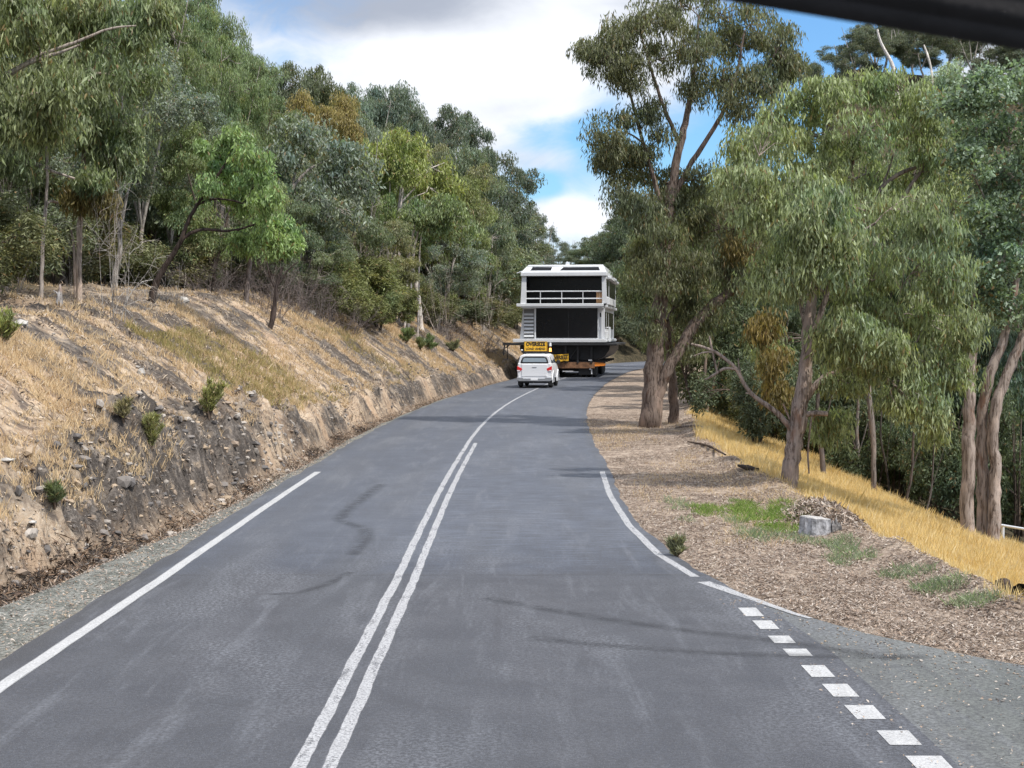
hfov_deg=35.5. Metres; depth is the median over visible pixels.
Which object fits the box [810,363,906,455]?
shrub
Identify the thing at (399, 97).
gum tree
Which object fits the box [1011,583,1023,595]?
log
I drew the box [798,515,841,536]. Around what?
cut stump
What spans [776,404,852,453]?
shrub
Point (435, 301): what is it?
shrub
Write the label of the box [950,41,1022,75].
gum tree
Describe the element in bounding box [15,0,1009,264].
sky
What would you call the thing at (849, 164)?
gum tree
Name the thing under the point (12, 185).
gum tree
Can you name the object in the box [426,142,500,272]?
gum tree
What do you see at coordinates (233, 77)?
gum tree
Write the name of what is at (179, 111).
gum tree
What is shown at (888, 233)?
gum tree
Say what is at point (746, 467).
fallen branch
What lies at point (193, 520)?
bark litter
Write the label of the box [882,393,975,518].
shrub
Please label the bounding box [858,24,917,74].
gum tree
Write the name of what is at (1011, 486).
shrub
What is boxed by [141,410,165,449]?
young shrub
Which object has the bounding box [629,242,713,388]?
gum tree
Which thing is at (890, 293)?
gum tree
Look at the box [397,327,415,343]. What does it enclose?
young shrub
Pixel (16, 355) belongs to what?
dry grass
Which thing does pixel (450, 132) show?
gum tree
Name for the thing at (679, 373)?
shrub
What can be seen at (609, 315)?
side window
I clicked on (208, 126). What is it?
gum tree
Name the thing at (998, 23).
sun visor
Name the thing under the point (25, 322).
rock
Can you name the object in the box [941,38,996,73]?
gum tree
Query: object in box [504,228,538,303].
gum tree
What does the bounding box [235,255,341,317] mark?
dead bush
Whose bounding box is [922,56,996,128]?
tree
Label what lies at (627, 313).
gum tree
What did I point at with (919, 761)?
road dash
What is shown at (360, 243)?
dead sapling
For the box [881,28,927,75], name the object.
gum tree
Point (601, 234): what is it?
gum tree
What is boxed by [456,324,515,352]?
dead bush
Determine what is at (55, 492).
young shrub
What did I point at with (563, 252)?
gum tree
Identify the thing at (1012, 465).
shrub
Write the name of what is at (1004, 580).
log
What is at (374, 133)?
gum tree
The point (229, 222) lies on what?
gum tree
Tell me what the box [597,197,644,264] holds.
gum tree
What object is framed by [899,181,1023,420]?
gum tree
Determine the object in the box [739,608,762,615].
road dash
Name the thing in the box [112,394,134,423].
young shrub
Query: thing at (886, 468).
sapling
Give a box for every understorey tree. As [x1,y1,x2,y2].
[2,144,68,215]
[5,59,81,215]
[49,148,88,216]
[58,169,153,233]
[112,137,197,245]
[145,124,207,245]
[415,254,438,276]
[460,239,546,303]
[460,249,527,295]
[488,203,529,230]
[492,207,536,241]
[516,213,557,258]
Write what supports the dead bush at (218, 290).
on the ground at (618, 395)
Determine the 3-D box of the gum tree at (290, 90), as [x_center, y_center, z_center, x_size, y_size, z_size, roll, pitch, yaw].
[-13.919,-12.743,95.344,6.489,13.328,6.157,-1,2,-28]
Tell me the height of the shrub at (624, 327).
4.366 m
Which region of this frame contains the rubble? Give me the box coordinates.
[0,284,498,595]
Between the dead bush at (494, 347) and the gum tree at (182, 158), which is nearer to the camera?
the gum tree at (182, 158)
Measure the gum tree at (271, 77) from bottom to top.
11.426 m
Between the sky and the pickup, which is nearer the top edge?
the sky
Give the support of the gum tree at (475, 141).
on the ground at (618, 395)
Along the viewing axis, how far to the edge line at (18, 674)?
16.73 m
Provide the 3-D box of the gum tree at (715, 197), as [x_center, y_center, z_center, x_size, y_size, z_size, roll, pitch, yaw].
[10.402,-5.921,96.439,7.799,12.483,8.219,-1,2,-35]
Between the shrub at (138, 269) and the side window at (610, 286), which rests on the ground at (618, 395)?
the shrub at (138, 269)
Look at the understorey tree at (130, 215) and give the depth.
63.59 m
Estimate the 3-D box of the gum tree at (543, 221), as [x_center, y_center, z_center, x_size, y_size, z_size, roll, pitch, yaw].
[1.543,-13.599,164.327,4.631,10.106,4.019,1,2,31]
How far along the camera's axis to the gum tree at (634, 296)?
79.90 m
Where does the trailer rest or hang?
on the road at (558, 613)
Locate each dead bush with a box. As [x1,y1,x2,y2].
[146,250,259,303]
[204,261,272,291]
[221,257,317,317]
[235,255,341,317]
[274,266,359,321]
[316,292,391,343]
[428,308,475,347]
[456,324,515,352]
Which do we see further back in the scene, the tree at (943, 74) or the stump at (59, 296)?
the tree at (943, 74)
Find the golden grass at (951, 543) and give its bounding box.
[684,405,1023,603]
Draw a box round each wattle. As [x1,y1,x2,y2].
[261,241,371,300]
[284,271,374,320]
[303,249,407,309]
[326,287,406,329]
[358,270,412,330]
[387,283,422,323]
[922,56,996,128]
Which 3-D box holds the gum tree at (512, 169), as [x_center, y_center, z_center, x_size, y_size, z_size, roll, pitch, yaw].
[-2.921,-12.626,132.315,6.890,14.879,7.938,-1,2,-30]
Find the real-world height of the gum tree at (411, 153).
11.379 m
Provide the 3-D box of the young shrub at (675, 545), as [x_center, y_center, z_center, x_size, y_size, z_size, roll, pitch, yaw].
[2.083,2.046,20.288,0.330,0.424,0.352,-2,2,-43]
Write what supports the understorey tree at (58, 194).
on the ground at (618, 395)
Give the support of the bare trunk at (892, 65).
on the ground at (618, 395)
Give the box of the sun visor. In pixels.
[722,0,1023,50]
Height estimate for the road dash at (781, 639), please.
0.001 m
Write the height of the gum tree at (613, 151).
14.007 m
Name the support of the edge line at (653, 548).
on the road at (558, 613)
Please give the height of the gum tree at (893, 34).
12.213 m
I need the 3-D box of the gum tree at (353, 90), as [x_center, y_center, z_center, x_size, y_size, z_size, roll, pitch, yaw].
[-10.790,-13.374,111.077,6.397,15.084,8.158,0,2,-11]
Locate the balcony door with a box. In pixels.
[527,277,605,303]
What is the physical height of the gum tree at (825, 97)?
11.985 m
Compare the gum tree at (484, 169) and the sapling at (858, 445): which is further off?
the gum tree at (484, 169)
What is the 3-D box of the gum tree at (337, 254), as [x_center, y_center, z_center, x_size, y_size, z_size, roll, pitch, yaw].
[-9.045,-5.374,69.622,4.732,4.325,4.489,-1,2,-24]
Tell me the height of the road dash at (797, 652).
0.001 m
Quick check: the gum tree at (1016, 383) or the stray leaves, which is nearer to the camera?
the stray leaves
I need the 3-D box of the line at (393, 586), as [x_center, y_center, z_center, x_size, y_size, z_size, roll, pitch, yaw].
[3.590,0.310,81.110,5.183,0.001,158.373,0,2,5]
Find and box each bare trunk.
[243,218,253,302]
[266,261,298,328]
[876,29,900,105]
[923,44,933,84]
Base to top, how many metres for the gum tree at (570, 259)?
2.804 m
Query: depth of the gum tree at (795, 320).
60.02 m
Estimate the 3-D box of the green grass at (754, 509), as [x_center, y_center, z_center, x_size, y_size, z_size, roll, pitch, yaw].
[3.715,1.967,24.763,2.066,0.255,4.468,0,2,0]
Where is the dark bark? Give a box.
[0,420,369,604]
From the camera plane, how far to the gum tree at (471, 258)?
102.49 m
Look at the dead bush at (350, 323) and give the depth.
69.98 m
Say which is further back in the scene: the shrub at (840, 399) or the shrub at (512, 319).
the shrub at (512, 319)
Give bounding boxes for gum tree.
[0,0,185,157]
[0,3,116,297]
[0,56,40,195]
[45,43,220,288]
[48,0,176,302]
[99,0,223,286]
[133,135,199,245]
[140,93,233,289]
[149,120,294,290]
[171,3,273,260]
[179,0,255,246]
[200,52,308,290]
[211,201,295,290]
[218,178,325,295]
[243,109,388,292]
[247,107,337,187]
[259,60,329,160]
[259,211,360,303]
[281,63,348,116]
[283,87,370,249]
[283,158,363,292]
[297,176,396,310]
[312,87,373,130]
[331,81,390,137]
[341,131,406,257]
[342,217,421,300]
[352,115,408,259]
[355,146,435,285]
[361,79,436,149]
[362,126,468,320]
[369,188,456,331]
[379,122,457,207]
[383,97,456,165]
[391,192,483,335]
[405,229,493,327]
[408,99,482,197]
[424,142,517,299]
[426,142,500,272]
[427,170,501,327]
[452,110,503,205]
[465,241,516,298]
[478,211,519,331]
[479,151,547,229]
[486,150,527,239]
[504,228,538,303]
[518,207,547,242]
[536,222,559,264]
[536,250,558,264]
[543,242,568,264]
[555,256,586,264]
[560,241,580,263]
[565,0,813,427]
[567,239,621,264]
[578,223,628,266]
[587,211,645,264]
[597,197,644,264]
[604,259,625,279]
[609,233,642,313]
[614,187,744,374]
[618,233,643,347]
[626,181,754,380]
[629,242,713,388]
[640,274,726,406]
[672,206,773,313]
[691,114,993,486]
[697,183,753,363]
[701,63,981,490]
[708,235,832,356]
[742,158,831,302]
[744,223,878,367]
[783,137,902,300]
[785,239,936,375]
[789,196,900,335]
[801,52,857,134]
[813,40,868,72]
[830,24,895,95]
[849,24,901,64]
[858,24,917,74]
[877,145,940,326]
[879,214,979,348]
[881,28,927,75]
[882,29,935,74]
[897,31,958,80]
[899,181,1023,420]
[915,56,1023,540]
[923,34,968,71]
[931,115,1023,335]
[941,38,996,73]
[944,45,986,67]
[946,195,1023,537]
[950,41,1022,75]
[991,46,1023,104]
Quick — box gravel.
[0,419,1023,764]
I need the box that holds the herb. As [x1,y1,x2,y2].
[659,495,1007,609]
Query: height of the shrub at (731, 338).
5.932 m
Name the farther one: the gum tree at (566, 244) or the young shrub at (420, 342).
the gum tree at (566, 244)
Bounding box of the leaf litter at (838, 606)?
[587,408,1023,663]
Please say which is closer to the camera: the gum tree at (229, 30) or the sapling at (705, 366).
the sapling at (705, 366)
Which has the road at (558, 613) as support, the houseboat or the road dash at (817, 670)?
the road dash at (817, 670)
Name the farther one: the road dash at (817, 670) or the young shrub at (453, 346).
the young shrub at (453, 346)
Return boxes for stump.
[53,284,62,305]
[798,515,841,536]
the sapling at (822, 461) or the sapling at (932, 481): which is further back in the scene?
the sapling at (822, 461)
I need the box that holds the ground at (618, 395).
[0,69,1023,664]
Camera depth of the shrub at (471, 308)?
108.91 m
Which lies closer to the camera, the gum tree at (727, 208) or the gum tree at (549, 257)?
the gum tree at (727, 208)
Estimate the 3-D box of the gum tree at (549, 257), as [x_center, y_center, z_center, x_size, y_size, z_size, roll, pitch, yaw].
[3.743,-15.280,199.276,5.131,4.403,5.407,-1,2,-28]
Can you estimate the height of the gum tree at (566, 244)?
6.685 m
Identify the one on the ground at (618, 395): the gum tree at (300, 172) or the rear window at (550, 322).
the gum tree at (300, 172)
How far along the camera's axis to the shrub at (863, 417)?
48.51 m
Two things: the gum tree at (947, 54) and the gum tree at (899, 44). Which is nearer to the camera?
the gum tree at (899, 44)
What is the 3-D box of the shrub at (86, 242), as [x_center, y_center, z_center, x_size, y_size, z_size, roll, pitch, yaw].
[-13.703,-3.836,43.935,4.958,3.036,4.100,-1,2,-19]
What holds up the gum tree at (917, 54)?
on the ground at (618, 395)
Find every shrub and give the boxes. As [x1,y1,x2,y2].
[0,188,77,293]
[0,188,107,283]
[0,304,23,341]
[16,202,143,285]
[42,479,69,508]
[55,222,176,287]
[67,239,189,286]
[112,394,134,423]
[134,238,234,289]
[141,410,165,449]
[168,249,266,290]
[199,375,229,420]
[208,260,286,293]
[253,256,329,291]
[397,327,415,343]
[412,282,465,319]
[415,335,425,349]
[424,332,438,349]
[425,315,439,328]
[434,296,494,328]
[440,293,508,327]
[443,338,459,351]
[480,291,522,329]
[497,295,522,328]
[614,300,640,319]
[614,310,637,343]
[663,532,689,556]
[665,293,790,415]
[686,350,821,444]
[691,294,801,418]
[717,358,827,446]
[764,343,853,451]
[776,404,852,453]
[797,361,832,375]
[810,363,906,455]
[824,392,917,489]
[836,381,953,499]
[862,422,922,499]
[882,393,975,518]
[925,416,1023,511]
[951,355,986,431]
[973,388,1023,541]
[1001,490,1023,531]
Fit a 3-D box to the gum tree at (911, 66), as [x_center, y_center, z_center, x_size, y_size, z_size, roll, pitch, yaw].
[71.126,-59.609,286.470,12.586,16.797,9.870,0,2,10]
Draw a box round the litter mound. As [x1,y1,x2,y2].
[780,495,870,528]
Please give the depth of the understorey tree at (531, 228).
150.08 m
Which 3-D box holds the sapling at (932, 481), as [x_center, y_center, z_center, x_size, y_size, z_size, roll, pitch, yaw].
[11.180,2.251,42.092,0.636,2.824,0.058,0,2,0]
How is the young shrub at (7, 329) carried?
on the ground at (618, 395)
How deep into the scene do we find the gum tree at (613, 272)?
111.78 m
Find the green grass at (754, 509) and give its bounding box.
[684,496,811,533]
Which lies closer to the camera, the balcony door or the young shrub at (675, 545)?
the young shrub at (675, 545)
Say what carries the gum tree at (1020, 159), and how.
on the ground at (618, 395)
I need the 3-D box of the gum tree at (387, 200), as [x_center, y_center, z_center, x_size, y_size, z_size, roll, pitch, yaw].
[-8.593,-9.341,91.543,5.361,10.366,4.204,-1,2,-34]
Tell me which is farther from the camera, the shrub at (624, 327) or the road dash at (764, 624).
the shrub at (624, 327)
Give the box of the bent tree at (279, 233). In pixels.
[148,125,307,302]
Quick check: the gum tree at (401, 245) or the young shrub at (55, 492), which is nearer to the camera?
the young shrub at (55, 492)
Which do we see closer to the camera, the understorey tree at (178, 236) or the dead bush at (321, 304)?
the dead bush at (321, 304)
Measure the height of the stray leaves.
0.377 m
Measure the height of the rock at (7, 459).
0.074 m
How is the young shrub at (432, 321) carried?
on the ground at (618, 395)
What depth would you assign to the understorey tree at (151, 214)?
70.56 m
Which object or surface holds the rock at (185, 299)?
on the ground at (618, 395)
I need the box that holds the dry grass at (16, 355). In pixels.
[0,278,522,532]
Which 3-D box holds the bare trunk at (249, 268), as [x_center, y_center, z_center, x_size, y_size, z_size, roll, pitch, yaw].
[-9.847,-4.621,59.885,0.483,3.535,0.228,0,2,0]
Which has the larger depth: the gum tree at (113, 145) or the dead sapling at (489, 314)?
the dead sapling at (489, 314)
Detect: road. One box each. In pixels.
[0,361,960,767]
[763,604,1023,767]
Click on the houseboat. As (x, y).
(560, 306)
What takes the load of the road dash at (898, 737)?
on the road at (558, 613)
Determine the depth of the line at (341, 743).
14.27 m
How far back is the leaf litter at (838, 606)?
18.93 m
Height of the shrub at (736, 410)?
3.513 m
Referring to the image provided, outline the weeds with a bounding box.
[119,317,421,409]
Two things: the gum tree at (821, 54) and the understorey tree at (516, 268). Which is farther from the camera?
the gum tree at (821, 54)
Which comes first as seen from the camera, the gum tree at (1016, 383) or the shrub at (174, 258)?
the gum tree at (1016, 383)
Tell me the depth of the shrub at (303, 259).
74.80 m
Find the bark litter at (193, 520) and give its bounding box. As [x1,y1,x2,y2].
[0,375,502,606]
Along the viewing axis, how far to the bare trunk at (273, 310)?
55.88 m
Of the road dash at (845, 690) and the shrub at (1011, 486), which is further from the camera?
the shrub at (1011, 486)
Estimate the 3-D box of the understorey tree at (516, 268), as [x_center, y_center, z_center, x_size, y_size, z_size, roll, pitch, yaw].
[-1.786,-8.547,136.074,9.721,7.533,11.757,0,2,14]
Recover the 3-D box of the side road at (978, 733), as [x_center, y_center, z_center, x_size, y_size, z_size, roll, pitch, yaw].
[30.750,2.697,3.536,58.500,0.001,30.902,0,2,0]
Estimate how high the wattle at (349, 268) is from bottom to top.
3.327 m
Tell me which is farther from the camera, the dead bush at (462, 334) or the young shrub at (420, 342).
the dead bush at (462, 334)
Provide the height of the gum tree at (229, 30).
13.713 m
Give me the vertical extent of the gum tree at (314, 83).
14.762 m
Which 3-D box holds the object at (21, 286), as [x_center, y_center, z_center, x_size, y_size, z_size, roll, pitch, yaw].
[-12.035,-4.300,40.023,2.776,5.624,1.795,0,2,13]
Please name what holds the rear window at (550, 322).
in the houseboat
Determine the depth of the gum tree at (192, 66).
58.33 m
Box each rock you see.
[0,458,15,461]
[15,319,27,326]
[137,368,145,375]
[180,297,189,302]
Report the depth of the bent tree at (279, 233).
45.85 m
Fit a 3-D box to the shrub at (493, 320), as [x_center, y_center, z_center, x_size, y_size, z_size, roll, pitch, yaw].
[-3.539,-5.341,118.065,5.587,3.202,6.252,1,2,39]
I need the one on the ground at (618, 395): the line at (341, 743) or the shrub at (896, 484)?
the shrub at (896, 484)
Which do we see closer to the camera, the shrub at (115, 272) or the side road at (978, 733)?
the side road at (978, 733)
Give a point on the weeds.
(164, 341)
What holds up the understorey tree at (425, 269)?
on the ground at (618, 395)
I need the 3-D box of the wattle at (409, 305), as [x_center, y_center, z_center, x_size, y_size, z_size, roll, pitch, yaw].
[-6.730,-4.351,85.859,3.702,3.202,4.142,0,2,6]
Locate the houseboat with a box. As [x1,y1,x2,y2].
[503,262,625,359]
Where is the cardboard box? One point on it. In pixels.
(598, 294)
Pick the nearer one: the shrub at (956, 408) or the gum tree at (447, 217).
the shrub at (956, 408)
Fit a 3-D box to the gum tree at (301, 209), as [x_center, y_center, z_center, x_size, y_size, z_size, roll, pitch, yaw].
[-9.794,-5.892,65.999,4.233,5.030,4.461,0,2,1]
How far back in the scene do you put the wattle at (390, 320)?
79.10 m
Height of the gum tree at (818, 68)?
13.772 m
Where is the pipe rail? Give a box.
[1001,524,1023,536]
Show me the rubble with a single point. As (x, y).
(129, 482)
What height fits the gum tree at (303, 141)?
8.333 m
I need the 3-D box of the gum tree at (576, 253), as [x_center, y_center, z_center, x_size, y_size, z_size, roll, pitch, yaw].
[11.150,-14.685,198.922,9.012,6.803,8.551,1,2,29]
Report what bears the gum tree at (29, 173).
on the ground at (618, 395)
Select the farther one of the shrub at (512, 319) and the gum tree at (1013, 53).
the gum tree at (1013, 53)
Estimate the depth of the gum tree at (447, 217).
88.23 m
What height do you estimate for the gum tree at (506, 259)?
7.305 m
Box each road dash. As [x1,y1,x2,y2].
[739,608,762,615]
[752,620,778,628]
[769,636,795,642]
[783,649,812,655]
[801,665,834,676]
[822,684,858,696]
[845,705,885,718]
[877,730,921,744]
[906,756,951,767]
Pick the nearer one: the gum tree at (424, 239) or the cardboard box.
the gum tree at (424, 239)
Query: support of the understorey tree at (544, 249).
on the ground at (618, 395)
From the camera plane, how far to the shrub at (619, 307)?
167.94 m
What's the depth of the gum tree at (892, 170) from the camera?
86.67 m
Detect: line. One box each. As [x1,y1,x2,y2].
[0,472,319,692]
[290,363,643,767]
[322,443,476,767]
[600,472,698,576]
[698,581,811,617]
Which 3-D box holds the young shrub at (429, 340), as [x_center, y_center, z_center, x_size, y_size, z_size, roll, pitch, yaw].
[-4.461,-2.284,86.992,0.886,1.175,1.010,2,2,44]
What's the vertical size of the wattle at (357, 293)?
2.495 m
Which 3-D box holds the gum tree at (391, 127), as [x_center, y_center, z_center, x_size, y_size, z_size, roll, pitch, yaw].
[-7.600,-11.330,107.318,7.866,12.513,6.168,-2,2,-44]
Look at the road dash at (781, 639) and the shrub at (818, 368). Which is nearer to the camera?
the road dash at (781, 639)
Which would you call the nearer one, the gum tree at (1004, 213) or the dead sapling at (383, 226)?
the gum tree at (1004, 213)
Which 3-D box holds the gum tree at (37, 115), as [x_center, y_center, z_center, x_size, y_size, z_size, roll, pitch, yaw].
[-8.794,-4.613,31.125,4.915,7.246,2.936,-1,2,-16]
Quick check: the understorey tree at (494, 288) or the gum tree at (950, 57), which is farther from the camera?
the gum tree at (950, 57)
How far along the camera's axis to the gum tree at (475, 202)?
110.87 m
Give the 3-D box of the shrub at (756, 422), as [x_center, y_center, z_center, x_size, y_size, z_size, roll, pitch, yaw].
[7.411,0.654,48.261,4.077,3.362,3.371,-1,2,-28]
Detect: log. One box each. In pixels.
[995,578,1011,591]
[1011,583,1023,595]
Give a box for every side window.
[605,312,612,328]
[606,279,614,299]
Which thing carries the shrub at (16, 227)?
on the ground at (618, 395)
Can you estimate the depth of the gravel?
17.12 m
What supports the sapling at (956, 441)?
on the ground at (618, 395)
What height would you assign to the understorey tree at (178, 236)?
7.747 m
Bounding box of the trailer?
[540,345,613,376]
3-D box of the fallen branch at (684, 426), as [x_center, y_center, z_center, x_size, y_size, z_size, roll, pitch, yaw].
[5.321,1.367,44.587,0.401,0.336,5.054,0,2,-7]
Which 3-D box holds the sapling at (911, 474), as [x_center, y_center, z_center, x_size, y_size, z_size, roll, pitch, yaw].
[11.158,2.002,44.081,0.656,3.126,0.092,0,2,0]
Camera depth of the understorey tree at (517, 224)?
147.49 m
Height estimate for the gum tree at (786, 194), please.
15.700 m
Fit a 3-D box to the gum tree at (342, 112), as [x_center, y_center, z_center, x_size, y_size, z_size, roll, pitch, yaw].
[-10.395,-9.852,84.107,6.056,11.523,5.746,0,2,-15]
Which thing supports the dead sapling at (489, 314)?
on the ground at (618, 395)
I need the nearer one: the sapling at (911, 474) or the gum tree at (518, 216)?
the sapling at (911, 474)
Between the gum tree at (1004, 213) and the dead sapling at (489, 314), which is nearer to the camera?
the gum tree at (1004, 213)
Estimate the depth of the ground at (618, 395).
27.78 m
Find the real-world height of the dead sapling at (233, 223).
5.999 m
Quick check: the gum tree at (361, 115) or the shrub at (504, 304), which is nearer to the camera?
the gum tree at (361, 115)
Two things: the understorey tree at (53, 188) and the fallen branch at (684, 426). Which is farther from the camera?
the understorey tree at (53, 188)
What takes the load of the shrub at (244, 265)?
on the ground at (618, 395)
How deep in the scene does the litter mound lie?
23.95 m
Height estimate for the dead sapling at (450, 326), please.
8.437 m
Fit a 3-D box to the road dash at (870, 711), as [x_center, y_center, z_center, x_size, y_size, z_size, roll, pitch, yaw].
[2.619,2.433,11.874,0.218,0.001,0.436,0,2,0]
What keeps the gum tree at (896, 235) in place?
on the ground at (618, 395)
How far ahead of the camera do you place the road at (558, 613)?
14.53 m
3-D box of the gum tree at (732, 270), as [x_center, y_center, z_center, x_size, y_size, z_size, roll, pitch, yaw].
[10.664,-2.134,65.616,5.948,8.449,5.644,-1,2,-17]
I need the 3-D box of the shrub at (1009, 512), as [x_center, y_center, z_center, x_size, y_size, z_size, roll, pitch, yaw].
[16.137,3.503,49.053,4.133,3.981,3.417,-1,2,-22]
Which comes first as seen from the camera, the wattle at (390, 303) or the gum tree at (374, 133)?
the wattle at (390, 303)
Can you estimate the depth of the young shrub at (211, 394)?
29.57 m
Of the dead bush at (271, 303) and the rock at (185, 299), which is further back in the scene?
the dead bush at (271, 303)
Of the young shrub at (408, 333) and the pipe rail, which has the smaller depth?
the pipe rail
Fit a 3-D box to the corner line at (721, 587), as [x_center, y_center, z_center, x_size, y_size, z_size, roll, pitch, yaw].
[2.528,2.277,16.963,0.193,0.001,2.475,-1,2,-17]
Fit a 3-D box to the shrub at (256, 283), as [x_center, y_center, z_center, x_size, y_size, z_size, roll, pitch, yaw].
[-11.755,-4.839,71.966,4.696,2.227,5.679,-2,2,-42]
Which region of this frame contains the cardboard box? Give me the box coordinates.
[596,292,601,302]
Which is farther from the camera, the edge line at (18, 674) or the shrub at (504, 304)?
the shrub at (504, 304)
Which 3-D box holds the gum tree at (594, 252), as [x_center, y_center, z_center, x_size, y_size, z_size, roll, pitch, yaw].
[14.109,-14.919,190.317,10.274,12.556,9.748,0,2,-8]
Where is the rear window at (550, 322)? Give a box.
[536,308,596,337]
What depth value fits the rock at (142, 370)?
31.14 m
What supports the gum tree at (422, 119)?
on the ground at (618, 395)
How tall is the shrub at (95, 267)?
2.988 m
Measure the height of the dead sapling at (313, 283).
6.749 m
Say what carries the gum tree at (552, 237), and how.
on the ground at (618, 395)
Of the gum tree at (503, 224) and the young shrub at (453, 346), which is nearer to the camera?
the young shrub at (453, 346)
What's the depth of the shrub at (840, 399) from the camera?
52.59 m
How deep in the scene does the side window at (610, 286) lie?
110.50 m
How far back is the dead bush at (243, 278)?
65.25 m
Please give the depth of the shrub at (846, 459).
47.20 m
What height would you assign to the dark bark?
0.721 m
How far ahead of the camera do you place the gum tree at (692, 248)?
71.14 m
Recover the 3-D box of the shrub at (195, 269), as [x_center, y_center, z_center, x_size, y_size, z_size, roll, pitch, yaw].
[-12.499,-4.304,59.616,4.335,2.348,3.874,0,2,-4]
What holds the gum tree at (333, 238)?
on the ground at (618, 395)
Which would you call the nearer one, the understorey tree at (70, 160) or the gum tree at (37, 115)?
the gum tree at (37, 115)
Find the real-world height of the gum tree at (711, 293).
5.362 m
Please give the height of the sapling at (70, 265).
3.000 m
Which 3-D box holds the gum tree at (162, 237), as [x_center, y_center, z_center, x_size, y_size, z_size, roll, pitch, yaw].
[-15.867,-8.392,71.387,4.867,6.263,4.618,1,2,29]
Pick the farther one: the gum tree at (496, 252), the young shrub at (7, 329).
the gum tree at (496, 252)
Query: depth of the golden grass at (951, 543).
30.45 m
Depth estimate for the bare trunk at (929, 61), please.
248.47 m
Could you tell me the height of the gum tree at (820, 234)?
7.320 m
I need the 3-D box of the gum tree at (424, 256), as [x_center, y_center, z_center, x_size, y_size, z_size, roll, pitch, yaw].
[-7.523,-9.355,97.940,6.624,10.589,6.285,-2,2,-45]
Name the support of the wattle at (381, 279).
on the ground at (618, 395)
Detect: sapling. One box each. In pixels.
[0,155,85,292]
[56,217,91,299]
[208,183,244,293]
[285,181,346,321]
[343,222,383,261]
[357,197,398,299]
[414,239,466,339]
[467,247,517,354]
[703,356,719,412]
[815,392,831,472]
[855,397,867,467]
[880,405,891,490]
[905,420,920,500]
[926,438,943,509]
[950,394,963,519]
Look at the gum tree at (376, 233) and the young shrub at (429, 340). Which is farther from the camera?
the young shrub at (429, 340)
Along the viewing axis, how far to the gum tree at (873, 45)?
255.69 m
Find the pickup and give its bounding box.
[517,341,559,387]
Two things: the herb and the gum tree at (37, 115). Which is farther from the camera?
the gum tree at (37, 115)
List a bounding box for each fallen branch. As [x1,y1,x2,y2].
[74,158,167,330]
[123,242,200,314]
[675,424,703,427]
[687,441,725,455]
[737,464,758,471]
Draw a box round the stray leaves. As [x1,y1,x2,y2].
[0,443,1023,767]
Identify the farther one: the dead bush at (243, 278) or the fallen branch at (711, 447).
the dead bush at (243, 278)
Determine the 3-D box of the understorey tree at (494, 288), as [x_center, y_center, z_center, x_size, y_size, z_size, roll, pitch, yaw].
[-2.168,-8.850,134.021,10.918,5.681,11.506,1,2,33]
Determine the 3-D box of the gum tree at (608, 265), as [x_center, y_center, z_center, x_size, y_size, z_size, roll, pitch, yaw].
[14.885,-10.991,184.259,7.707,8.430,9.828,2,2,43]

